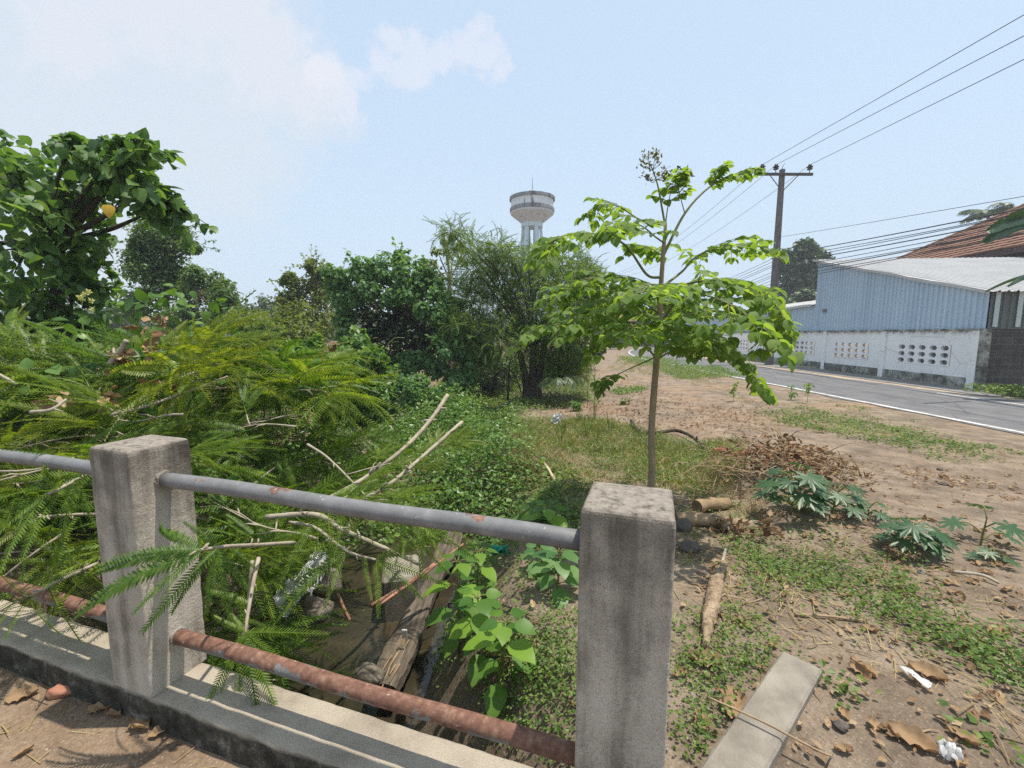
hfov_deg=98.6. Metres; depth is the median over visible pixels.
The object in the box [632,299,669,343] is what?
road tree
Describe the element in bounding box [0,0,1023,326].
sky
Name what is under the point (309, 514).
bare stick
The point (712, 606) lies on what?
rotten branch
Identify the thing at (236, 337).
cut branch
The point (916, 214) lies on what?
overhead cable
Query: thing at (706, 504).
cut log
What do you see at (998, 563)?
dry leaf
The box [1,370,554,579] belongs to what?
ditch creeper
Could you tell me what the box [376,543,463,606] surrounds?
reddish rod
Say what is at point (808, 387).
young shoot
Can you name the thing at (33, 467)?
cut branch
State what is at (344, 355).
cut branch
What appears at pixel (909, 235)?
overhead cable
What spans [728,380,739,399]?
young shoot
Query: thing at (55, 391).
cut branch
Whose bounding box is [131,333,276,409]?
cut branch
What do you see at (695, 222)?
power line
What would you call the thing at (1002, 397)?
shoulder
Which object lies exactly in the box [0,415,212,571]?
cut branch
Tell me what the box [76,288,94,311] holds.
blossoms
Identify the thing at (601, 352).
thicket
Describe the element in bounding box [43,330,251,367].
cut branch
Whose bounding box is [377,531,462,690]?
weathered plank
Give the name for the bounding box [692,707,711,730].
dry leaf
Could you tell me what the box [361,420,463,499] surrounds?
bare stick
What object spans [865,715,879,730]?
dry leaf
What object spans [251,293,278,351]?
distant tree
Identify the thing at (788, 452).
brush pile
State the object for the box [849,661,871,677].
dry leaf
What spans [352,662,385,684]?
rock
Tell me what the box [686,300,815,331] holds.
shed
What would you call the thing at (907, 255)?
overhead cable
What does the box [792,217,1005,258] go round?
overhead cable
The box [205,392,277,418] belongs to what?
cut branch
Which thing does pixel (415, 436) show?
bare stick
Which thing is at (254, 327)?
leafy shrub
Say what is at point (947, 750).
white rag
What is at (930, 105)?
power line
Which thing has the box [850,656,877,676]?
dry leaf
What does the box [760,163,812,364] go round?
power pole
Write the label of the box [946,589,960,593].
dry leaf
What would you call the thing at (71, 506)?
cut branch
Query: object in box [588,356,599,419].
young shoot
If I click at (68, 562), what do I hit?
cut branch
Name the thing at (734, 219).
power line
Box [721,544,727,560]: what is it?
bare stick
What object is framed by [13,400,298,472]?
cut branch
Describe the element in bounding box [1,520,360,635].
cut branch
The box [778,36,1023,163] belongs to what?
power line
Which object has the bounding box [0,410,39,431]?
cut branch
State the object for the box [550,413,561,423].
plastic bag
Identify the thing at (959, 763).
dry leaf
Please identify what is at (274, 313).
distant tree
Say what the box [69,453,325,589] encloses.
cut branch
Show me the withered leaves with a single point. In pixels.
(128, 352)
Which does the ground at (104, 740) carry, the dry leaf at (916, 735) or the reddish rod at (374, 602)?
the dry leaf at (916, 735)
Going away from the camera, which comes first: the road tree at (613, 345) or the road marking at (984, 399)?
the road marking at (984, 399)
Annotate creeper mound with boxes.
[270,319,401,434]
[387,372,454,428]
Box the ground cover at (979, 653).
[289,355,1023,767]
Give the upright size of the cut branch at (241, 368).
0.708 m
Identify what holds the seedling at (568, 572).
on the ground at (104, 740)
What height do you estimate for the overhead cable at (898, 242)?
1.216 m
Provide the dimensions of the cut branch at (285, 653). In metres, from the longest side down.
1.766 x 1.300 x 0.611 m
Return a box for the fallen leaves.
[499,378,1023,762]
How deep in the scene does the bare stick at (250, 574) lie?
1.78 m
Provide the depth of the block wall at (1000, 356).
13.42 m
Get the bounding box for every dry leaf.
[4,683,38,702]
[11,744,33,757]
[86,702,109,713]
[104,708,120,715]
[126,714,149,728]
[148,725,167,737]
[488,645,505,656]
[527,636,536,646]
[673,666,689,676]
[690,648,724,666]
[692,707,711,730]
[719,685,747,718]
[738,615,749,626]
[767,639,779,646]
[829,514,841,519]
[833,742,853,751]
[836,743,847,750]
[837,705,850,718]
[838,591,852,596]
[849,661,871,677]
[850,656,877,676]
[861,624,879,631]
[865,576,875,584]
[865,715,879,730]
[887,720,938,753]
[907,660,948,681]
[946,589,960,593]
[946,723,980,745]
[952,753,970,766]
[982,568,993,573]
[985,623,1011,635]
[993,561,1003,566]
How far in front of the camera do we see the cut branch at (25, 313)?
3.95 m
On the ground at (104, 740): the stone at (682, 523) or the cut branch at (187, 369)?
the stone at (682, 523)
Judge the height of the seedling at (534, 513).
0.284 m
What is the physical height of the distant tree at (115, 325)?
4.110 m
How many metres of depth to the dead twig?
3.09 m
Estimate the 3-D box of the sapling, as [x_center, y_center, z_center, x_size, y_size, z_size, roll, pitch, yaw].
[1.187,-0.324,3.317,2.093,2.772,2.083,2,7,16]
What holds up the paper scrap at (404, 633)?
on the weathered plank
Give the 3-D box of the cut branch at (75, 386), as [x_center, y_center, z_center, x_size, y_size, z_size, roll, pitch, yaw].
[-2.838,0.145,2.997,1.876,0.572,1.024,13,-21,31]
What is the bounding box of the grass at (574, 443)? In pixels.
[432,357,1021,740]
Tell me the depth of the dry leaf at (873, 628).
2.06 m
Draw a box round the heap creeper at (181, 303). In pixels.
[0,283,347,526]
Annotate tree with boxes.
[0,127,218,395]
[100,305,137,344]
[108,216,219,336]
[226,299,266,335]
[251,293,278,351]
[255,244,338,348]
[257,305,307,329]
[318,236,483,397]
[417,235,468,395]
[421,212,615,399]
[573,331,620,347]
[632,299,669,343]
[771,236,835,347]
[783,286,815,351]
[956,202,1014,224]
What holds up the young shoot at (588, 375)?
on the ground at (104, 740)
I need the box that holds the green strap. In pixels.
[490,544,509,554]
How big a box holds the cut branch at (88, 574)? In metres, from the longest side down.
2.170 x 1.185 x 0.661 m
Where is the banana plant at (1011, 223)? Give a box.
[982,209,1023,291]
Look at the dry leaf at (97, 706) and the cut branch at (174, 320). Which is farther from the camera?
the cut branch at (174, 320)
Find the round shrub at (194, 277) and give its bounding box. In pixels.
[151,263,244,335]
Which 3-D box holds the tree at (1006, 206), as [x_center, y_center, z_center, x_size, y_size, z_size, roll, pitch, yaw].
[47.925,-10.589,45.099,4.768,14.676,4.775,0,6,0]
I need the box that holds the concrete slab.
[700,652,821,767]
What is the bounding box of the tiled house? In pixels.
[897,203,1023,362]
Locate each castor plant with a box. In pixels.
[751,462,833,517]
[796,482,871,521]
[846,500,891,522]
[870,517,959,560]
[934,503,1023,546]
[963,546,1023,568]
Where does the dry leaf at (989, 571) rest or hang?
on the ground at (104, 740)
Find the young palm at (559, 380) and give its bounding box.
[537,374,582,391]
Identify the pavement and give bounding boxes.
[745,362,1019,395]
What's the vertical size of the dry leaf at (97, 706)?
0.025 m
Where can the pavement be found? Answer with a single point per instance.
(911, 383)
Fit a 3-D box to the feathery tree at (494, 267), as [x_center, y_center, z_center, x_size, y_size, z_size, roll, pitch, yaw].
[0.243,-1.861,10.935,4.721,4.748,3.333,0,6,0]
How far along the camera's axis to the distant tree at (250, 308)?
24.95 m
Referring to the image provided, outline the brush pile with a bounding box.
[659,427,918,496]
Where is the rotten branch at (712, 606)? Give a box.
[701,560,727,648]
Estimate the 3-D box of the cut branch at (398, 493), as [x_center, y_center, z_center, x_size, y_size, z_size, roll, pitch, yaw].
[-0.677,0.661,2.264,0.941,0.568,0.778,6,9,43]
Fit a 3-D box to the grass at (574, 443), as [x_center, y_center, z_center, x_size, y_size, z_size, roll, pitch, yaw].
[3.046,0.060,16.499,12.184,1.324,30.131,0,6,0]
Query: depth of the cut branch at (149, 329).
5.82 m
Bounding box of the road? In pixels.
[627,347,1023,434]
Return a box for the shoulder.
[685,351,1023,400]
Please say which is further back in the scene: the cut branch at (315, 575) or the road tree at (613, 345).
the road tree at (613, 345)
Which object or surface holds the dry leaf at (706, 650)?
on the ground at (104, 740)
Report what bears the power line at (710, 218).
attached to the power pole at (781, 174)
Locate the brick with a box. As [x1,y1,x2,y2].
[45,683,71,699]
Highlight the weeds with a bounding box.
[554,362,676,442]
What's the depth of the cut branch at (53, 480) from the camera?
1.69 m
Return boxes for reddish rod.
[370,563,434,606]
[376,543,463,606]
[378,572,423,601]
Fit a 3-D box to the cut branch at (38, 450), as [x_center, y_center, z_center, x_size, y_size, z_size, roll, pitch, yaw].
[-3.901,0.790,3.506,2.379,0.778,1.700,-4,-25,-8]
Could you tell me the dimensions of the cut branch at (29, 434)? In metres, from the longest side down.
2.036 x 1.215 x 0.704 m
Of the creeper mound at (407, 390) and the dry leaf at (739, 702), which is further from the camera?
the creeper mound at (407, 390)
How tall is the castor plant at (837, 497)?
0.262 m
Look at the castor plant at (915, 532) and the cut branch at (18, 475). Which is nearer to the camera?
the cut branch at (18, 475)
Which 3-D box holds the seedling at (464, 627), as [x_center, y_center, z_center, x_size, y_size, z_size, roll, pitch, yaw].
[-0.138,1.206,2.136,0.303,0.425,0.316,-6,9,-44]
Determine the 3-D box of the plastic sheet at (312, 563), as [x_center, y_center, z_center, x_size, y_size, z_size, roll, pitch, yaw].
[-1.166,1.090,2.590,0.148,0.182,0.413,0,6,0]
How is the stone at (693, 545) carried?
on the ground at (104, 740)
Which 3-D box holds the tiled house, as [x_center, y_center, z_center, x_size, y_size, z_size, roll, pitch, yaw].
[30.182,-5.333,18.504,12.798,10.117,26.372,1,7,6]
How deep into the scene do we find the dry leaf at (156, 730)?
1.50 m
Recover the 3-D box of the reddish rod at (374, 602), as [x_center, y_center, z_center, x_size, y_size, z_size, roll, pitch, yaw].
[-0.769,1.427,3.161,0.032,0.072,0.572,5,8,37]
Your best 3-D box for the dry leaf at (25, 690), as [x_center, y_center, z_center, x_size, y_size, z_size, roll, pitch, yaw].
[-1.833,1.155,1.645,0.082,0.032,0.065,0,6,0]
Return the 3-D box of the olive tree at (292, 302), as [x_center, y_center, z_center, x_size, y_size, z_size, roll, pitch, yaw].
[-6.860,-2.224,14.302,3.346,4.741,2.212,0,6,0]
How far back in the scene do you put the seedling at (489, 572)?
2.70 m
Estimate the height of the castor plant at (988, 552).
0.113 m
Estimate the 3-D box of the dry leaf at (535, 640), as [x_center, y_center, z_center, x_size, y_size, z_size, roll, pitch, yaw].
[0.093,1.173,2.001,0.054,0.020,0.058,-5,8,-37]
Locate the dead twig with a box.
[707,509,784,539]
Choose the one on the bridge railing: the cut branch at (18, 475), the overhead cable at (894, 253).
the cut branch at (18, 475)
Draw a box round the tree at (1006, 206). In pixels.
[956,202,1014,224]
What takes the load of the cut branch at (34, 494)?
on the ground at (104, 740)
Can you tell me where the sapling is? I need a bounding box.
[507,147,804,487]
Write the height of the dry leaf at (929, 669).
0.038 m
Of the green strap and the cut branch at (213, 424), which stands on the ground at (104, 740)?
the green strap
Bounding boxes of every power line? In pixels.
[619,168,771,274]
[619,172,753,272]
[628,166,807,275]
[764,15,1023,163]
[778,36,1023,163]
[812,59,1023,163]
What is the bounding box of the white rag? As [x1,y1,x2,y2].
[937,739,963,764]
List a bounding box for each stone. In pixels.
[676,518,692,532]
[676,539,700,553]
[937,482,948,485]
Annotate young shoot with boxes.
[581,362,594,405]
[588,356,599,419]
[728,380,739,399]
[788,384,798,399]
[802,383,814,401]
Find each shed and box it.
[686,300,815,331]
[813,257,1023,330]
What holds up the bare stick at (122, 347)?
on the withered leaves
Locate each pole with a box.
[507,364,509,400]
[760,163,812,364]
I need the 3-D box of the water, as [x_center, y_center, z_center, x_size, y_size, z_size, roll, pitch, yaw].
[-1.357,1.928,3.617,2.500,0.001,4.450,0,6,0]
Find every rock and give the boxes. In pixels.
[296,595,334,629]
[312,567,342,597]
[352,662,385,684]
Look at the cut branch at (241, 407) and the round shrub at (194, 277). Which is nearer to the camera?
the cut branch at (241, 407)
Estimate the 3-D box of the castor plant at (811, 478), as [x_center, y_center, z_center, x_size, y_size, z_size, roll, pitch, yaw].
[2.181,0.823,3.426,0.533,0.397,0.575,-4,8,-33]
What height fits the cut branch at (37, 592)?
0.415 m
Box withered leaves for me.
[31,315,339,414]
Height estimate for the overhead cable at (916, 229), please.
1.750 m
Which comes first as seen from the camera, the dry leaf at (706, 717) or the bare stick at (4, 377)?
the dry leaf at (706, 717)
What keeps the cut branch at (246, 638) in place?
on the kerb
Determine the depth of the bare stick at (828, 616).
2.14 m
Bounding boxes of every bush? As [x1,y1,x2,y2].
[570,399,583,410]
[620,397,630,404]
[815,424,830,431]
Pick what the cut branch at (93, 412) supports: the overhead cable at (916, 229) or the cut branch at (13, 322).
the cut branch at (13, 322)
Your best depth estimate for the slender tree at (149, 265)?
12.41 m
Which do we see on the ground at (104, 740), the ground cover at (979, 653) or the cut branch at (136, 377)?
the ground cover at (979, 653)
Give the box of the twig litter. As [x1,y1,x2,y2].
[0,401,1023,766]
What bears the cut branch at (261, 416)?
on the ground at (104, 740)
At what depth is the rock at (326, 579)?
2.65 m
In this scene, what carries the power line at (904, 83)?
attached to the power pole at (781, 174)
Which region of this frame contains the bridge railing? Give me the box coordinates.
[0,435,675,767]
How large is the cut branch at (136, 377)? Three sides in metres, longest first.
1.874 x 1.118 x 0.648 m
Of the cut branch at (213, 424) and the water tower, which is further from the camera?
the water tower
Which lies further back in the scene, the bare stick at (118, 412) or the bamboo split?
the bamboo split
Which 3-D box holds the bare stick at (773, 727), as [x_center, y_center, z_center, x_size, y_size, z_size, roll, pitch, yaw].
[0.851,1.154,1.466,0.372,0.059,0.066,4,7,28]
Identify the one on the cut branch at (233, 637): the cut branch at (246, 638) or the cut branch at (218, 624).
the cut branch at (218, 624)
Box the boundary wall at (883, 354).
[667,329,979,388]
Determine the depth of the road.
11.68 m
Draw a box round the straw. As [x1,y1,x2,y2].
[0,415,1023,767]
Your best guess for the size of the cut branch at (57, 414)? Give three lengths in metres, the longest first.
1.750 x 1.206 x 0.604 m
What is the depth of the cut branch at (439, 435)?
2.99 m
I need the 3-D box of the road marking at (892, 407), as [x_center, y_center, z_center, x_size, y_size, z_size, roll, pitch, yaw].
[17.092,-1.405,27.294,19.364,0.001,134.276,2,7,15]
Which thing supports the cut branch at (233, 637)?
on the ground at (104, 740)
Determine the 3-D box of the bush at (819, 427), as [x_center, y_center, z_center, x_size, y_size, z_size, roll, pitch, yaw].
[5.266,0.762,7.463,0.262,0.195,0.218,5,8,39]
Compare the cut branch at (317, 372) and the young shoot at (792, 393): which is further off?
the young shoot at (792, 393)
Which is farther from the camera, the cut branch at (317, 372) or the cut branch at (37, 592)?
the cut branch at (317, 372)
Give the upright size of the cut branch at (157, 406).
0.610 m
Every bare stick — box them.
[0,373,17,384]
[28,398,66,413]
[107,339,129,364]
[110,376,227,415]
[246,560,253,610]
[264,509,420,565]
[306,443,364,493]
[330,393,448,495]
[336,593,350,621]
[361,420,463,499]
[708,696,832,756]
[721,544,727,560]
[794,613,863,621]
[952,570,999,583]
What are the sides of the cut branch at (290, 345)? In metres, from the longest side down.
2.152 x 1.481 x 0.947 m
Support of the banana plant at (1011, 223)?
on the ground at (104, 740)
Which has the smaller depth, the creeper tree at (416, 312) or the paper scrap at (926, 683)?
the paper scrap at (926, 683)
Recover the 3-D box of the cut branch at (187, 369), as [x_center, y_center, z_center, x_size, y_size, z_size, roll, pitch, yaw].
[-2.232,-0.022,3.236,1.220,0.780,1.772,-43,20,-25]
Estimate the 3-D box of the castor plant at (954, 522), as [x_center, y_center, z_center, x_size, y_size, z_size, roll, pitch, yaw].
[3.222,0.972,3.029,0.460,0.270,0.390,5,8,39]
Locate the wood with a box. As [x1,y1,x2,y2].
[0,300,562,343]
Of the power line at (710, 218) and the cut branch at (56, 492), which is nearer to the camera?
the cut branch at (56, 492)
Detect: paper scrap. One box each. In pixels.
[402,629,406,637]
[900,665,931,687]
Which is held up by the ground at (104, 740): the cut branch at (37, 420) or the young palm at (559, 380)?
the young palm at (559, 380)
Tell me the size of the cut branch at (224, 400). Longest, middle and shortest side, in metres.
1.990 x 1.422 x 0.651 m
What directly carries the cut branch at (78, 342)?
on the cut branch
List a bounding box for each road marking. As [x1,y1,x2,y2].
[628,349,1023,432]
[941,393,1022,404]
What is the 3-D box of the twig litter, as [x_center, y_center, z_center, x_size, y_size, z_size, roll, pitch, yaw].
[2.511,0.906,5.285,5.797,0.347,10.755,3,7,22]
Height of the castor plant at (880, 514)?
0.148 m
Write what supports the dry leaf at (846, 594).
on the ground at (104, 740)
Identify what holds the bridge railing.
on the kerb
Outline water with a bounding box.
[218,522,489,729]
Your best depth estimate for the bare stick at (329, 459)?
2.80 m
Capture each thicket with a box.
[441,338,585,394]
[563,342,606,362]
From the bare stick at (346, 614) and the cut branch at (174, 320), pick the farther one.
the cut branch at (174, 320)
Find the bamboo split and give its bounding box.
[543,462,570,504]
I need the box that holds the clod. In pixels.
[833,719,849,732]
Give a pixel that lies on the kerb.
(291, 729)
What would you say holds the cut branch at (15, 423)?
on the cut branch at (29, 434)
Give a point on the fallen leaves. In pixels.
(999, 695)
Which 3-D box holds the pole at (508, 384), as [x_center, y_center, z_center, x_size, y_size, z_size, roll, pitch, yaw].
[-0.091,-0.062,10.885,0.070,0.954,0.112,4,7,27]
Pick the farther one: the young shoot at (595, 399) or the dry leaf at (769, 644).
the young shoot at (595, 399)
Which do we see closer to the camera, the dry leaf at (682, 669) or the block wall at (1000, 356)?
the dry leaf at (682, 669)
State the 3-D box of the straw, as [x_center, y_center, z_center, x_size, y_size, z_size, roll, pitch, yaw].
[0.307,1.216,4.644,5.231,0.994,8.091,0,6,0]
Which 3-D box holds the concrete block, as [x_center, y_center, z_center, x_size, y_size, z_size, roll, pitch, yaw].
[-0.946,1.771,3.775,0.300,0.440,0.400,-1,7,-14]
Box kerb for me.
[0,599,532,767]
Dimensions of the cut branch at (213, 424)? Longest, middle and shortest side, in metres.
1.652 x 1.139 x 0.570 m
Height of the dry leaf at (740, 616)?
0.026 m
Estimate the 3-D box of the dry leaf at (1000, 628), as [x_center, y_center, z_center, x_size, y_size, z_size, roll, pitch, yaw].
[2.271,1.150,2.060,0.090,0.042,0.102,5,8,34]
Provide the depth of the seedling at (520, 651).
1.83 m
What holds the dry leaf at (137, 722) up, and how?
on the ground at (104, 740)
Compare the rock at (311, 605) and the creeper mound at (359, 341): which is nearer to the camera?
the rock at (311, 605)
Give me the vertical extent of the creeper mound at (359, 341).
1.767 m
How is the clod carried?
on the ground at (104, 740)
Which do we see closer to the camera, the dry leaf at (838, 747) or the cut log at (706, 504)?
the dry leaf at (838, 747)
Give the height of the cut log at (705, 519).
0.137 m
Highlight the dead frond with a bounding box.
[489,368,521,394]
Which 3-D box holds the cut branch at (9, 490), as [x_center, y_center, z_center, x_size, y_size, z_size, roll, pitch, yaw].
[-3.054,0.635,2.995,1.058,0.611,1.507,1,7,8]
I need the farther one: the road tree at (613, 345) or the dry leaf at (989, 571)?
the road tree at (613, 345)
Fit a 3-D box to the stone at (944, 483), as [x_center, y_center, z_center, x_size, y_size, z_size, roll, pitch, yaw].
[4.502,1.043,4.579,0.109,0.045,0.077,0,6,0]
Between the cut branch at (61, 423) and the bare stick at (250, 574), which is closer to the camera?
the bare stick at (250, 574)
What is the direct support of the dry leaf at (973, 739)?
on the ground at (104, 740)
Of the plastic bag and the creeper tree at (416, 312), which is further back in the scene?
the creeper tree at (416, 312)
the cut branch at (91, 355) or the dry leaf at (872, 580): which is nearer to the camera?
the dry leaf at (872, 580)
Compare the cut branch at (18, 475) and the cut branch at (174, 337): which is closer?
the cut branch at (18, 475)
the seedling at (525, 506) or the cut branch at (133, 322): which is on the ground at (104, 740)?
the seedling at (525, 506)
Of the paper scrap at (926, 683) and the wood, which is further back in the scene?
the wood
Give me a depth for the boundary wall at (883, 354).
16.93 m
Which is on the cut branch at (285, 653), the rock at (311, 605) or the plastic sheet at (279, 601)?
the plastic sheet at (279, 601)
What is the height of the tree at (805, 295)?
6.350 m
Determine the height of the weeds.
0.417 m
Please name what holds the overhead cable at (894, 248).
attached to the power pole at (781, 174)
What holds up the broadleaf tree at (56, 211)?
on the ground at (104, 740)
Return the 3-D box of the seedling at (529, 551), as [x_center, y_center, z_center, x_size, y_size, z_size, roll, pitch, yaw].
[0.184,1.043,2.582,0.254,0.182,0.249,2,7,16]
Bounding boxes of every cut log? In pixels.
[675,512,754,530]
[692,497,731,512]
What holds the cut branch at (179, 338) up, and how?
on the cut branch at (241, 407)
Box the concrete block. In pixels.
[382,554,419,622]
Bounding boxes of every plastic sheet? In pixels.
[273,575,307,617]
[298,543,327,596]
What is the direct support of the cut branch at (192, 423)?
on the cut branch at (57, 414)
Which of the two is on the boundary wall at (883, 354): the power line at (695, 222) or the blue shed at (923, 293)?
the blue shed at (923, 293)
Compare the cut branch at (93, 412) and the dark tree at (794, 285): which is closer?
the cut branch at (93, 412)
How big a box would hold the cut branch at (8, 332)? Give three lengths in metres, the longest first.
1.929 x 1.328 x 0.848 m
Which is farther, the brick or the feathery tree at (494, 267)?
the feathery tree at (494, 267)
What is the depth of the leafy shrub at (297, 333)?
8.42 m
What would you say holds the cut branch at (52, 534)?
on the ground at (104, 740)
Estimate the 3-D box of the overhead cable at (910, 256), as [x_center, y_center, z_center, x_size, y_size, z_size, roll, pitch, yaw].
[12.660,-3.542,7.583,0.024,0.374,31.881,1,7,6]
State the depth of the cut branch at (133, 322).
6.00 m
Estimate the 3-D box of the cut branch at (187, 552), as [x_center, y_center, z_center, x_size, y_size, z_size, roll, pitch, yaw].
[-1.022,0.614,1.610,0.364,0.363,0.776,3,7,26]
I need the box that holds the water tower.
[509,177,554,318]
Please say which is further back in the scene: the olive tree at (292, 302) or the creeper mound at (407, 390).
the olive tree at (292, 302)
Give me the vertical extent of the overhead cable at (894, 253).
0.639 m
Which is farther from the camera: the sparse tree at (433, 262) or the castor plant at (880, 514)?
the sparse tree at (433, 262)
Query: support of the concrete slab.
on the ground at (104, 740)
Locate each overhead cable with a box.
[780,224,991,263]
[781,230,985,268]
[782,196,1023,236]
[782,235,986,273]
[783,233,1022,276]
[783,233,1023,279]
[786,234,987,270]
[787,208,1023,253]
[792,216,1006,255]
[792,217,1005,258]
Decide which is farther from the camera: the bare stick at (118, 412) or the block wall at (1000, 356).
the block wall at (1000, 356)
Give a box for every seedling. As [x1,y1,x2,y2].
[423,550,480,657]
[449,585,511,686]
[452,542,498,616]
[463,608,538,717]
[516,502,545,521]
[520,499,571,548]
[521,543,557,577]
[531,545,578,607]
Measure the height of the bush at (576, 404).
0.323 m
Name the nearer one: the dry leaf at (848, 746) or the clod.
the dry leaf at (848, 746)
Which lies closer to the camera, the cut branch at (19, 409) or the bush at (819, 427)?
the cut branch at (19, 409)
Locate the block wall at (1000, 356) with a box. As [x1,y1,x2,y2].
[973,329,1023,388]
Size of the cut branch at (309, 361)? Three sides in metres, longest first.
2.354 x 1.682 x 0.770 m
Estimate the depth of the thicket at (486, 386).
14.17 m
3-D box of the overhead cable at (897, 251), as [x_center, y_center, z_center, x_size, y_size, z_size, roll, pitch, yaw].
[12.845,-3.796,7.750,0.024,0.806,31.458,1,7,5]
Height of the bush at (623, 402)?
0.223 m
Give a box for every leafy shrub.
[220,311,306,414]
[267,311,328,423]
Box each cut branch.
[0,301,112,440]
[0,307,219,424]
[0,312,251,416]
[0,323,187,443]
[0,334,249,442]
[0,349,186,438]
[0,384,185,450]
[0,392,109,440]
[0,400,144,478]
[0,407,113,519]
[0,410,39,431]
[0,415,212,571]
[0,416,164,588]
[0,418,286,494]
[0,430,166,556]
[0,435,82,512]
[0,443,77,531]
[0,444,96,572]
[0,446,93,504]
[0,450,93,537]
[0,468,50,480]
[0,517,103,614]
[0,526,103,606]
[0,527,104,640]
[0,534,60,597]
[1,340,216,415]
[1,411,91,439]
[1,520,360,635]
[12,377,250,483]
[13,397,119,441]
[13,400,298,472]
[25,466,303,619]
[33,341,201,376]
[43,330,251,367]
[54,399,296,458]
[55,389,320,466]
[60,334,224,412]
[64,306,297,377]
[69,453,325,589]
[73,520,295,634]
[101,335,300,407]
[104,290,285,440]
[123,371,295,476]
[127,318,195,342]
[131,328,222,353]
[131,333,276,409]
[132,330,286,401]
[145,326,251,344]
[149,310,285,417]
[195,448,388,605]
[198,365,276,418]
[201,339,379,444]
[202,547,358,690]
[202,602,307,685]
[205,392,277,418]
[205,557,329,706]
[207,609,284,680]
[221,358,403,448]
[236,381,299,429]
[247,340,388,410]
[254,345,349,399]
[264,410,399,550]
[268,521,447,631]
[314,454,480,579]
[346,423,490,476]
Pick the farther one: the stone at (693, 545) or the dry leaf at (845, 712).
the stone at (693, 545)
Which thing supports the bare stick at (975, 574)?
on the ground at (104, 740)
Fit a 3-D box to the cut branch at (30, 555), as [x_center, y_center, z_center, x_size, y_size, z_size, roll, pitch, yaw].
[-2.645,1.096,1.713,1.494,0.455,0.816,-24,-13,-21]
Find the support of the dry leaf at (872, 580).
on the ground at (104, 740)
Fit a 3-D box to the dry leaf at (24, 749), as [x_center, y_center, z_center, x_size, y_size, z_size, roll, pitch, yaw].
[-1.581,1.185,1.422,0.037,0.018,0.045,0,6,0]
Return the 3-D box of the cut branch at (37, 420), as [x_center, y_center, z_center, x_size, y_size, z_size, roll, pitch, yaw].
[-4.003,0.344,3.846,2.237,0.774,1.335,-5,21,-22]
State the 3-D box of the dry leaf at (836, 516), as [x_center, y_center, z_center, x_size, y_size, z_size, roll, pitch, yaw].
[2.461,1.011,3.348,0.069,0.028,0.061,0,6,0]
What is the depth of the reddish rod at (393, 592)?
3.02 m
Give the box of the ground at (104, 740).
[0,340,1023,767]
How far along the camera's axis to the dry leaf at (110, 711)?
1.57 m
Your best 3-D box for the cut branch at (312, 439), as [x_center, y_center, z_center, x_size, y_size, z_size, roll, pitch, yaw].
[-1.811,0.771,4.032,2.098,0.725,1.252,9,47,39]
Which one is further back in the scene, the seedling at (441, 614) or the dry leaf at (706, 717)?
the seedling at (441, 614)
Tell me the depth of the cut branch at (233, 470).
2.65 m

